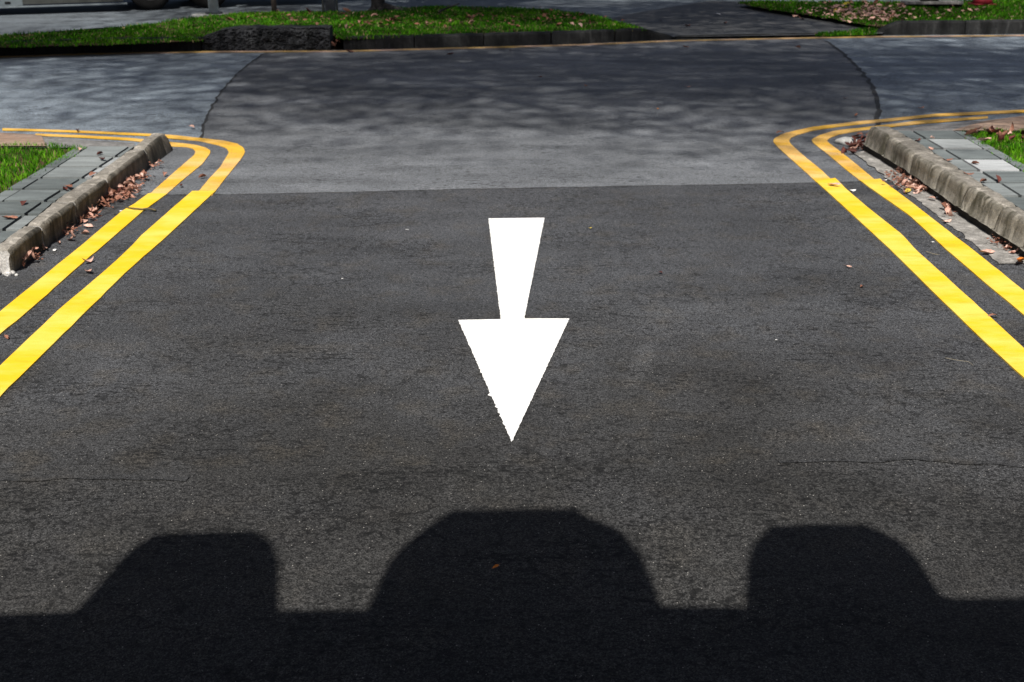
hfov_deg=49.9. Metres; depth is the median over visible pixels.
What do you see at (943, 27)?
kerb
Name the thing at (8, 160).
grass
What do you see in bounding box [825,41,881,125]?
road joint
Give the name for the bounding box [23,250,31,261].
fallen leaf
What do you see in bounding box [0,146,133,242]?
pavement
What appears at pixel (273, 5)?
post
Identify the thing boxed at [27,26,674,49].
ground
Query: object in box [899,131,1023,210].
pavement
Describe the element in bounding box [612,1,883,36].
driveway
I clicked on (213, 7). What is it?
post
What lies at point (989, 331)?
yellow line
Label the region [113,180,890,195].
road joint
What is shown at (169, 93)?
road
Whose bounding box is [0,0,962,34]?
back road
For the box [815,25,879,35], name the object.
grass
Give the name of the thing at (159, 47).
kerb
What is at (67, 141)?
footway ramp
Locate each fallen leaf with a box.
[1,215,17,217]
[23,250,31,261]
[101,196,110,206]
[964,126,980,134]
[980,249,994,253]
[989,127,1000,132]
[998,134,1004,142]
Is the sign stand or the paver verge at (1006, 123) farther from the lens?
the sign stand
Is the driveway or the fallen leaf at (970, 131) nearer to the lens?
the fallen leaf at (970, 131)
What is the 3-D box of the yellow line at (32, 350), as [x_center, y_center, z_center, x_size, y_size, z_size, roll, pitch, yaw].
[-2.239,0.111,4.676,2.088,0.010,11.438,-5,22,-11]
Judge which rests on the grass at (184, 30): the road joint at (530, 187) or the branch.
the branch
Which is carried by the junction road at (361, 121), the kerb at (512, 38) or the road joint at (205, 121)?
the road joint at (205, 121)
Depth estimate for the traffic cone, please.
20.00 m
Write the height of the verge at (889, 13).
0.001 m
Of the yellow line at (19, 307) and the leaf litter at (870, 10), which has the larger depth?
the leaf litter at (870, 10)
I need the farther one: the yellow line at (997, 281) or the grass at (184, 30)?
the grass at (184, 30)
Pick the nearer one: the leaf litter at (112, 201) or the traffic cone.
the leaf litter at (112, 201)
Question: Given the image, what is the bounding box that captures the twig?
[125,207,156,210]
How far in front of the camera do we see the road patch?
3.22 m
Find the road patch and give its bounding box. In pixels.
[0,459,1023,681]
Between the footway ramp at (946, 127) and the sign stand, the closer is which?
the footway ramp at (946, 127)
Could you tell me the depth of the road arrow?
5.04 m
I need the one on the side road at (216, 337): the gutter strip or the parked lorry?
the gutter strip
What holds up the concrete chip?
on the side road at (216, 337)
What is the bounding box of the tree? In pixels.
[368,0,402,10]
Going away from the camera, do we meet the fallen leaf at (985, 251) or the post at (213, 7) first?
the fallen leaf at (985, 251)
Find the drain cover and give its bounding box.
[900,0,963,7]
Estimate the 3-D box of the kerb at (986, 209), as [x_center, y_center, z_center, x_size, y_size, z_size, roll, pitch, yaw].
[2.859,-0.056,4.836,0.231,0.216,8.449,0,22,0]
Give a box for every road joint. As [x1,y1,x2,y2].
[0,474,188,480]
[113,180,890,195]
[199,53,265,137]
[779,457,1023,466]
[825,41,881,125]
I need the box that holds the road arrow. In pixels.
[458,218,568,441]
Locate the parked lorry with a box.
[0,0,224,9]
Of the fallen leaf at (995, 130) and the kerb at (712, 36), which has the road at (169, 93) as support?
the kerb at (712, 36)
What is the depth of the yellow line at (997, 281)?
6.76 m
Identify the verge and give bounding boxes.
[0,133,45,145]
[739,1,1023,26]
[954,116,1023,129]
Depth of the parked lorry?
19.52 m
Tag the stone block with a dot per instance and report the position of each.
(271, 38)
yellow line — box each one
[0,35,1023,56]
[0,128,244,397]
[0,133,209,334]
[773,110,1023,378]
[812,116,1023,315]
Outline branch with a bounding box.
[438,3,458,12]
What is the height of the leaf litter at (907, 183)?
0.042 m
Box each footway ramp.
[2,137,134,147]
[897,119,1019,131]
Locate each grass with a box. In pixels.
[0,5,644,47]
[0,140,85,195]
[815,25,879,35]
[962,128,1023,171]
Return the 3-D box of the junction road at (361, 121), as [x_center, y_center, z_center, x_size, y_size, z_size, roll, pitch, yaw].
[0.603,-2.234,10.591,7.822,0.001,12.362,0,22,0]
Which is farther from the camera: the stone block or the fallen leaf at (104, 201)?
the stone block
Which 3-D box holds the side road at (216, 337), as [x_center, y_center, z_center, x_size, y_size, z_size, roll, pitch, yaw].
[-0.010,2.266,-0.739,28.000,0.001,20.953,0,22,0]
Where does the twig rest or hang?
on the yellow line at (19, 307)
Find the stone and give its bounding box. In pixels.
[834,137,856,144]
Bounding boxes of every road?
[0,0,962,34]
[0,34,1023,148]
[0,181,1023,479]
[118,37,888,194]
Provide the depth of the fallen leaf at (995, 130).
8.38 m
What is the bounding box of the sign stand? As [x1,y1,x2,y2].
[322,0,337,11]
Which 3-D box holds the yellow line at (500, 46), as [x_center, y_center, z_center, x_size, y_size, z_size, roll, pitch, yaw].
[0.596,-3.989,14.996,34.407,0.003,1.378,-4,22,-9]
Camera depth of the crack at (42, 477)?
3.77 m
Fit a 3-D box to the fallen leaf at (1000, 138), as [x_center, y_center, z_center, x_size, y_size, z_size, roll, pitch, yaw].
[3.633,-1.500,8.179,0.036,0.105,0.033,-3,47,-21]
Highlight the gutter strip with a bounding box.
[854,151,1023,263]
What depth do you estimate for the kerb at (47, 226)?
6.81 m
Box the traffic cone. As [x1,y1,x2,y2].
[968,0,996,4]
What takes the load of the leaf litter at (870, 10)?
on the verge at (889, 13)
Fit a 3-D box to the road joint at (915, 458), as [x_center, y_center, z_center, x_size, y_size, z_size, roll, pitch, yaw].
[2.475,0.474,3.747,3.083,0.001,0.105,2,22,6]
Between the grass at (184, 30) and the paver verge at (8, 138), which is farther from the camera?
the grass at (184, 30)
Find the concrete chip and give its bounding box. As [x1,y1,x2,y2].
[4,270,11,275]
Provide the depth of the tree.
18.64 m
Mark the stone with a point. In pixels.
(841, 140)
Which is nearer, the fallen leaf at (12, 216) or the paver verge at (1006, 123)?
the fallen leaf at (12, 216)
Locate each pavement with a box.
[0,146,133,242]
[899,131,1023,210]
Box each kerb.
[0,37,202,55]
[0,133,172,273]
[343,28,673,49]
[674,32,872,39]
[862,126,1023,256]
[874,19,1023,34]
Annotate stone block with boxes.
[202,25,333,50]
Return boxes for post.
[191,0,227,16]
[271,0,276,11]
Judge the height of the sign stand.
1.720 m
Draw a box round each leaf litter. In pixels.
[29,160,161,259]
[240,6,623,27]
[793,0,1011,23]
[837,142,1014,252]

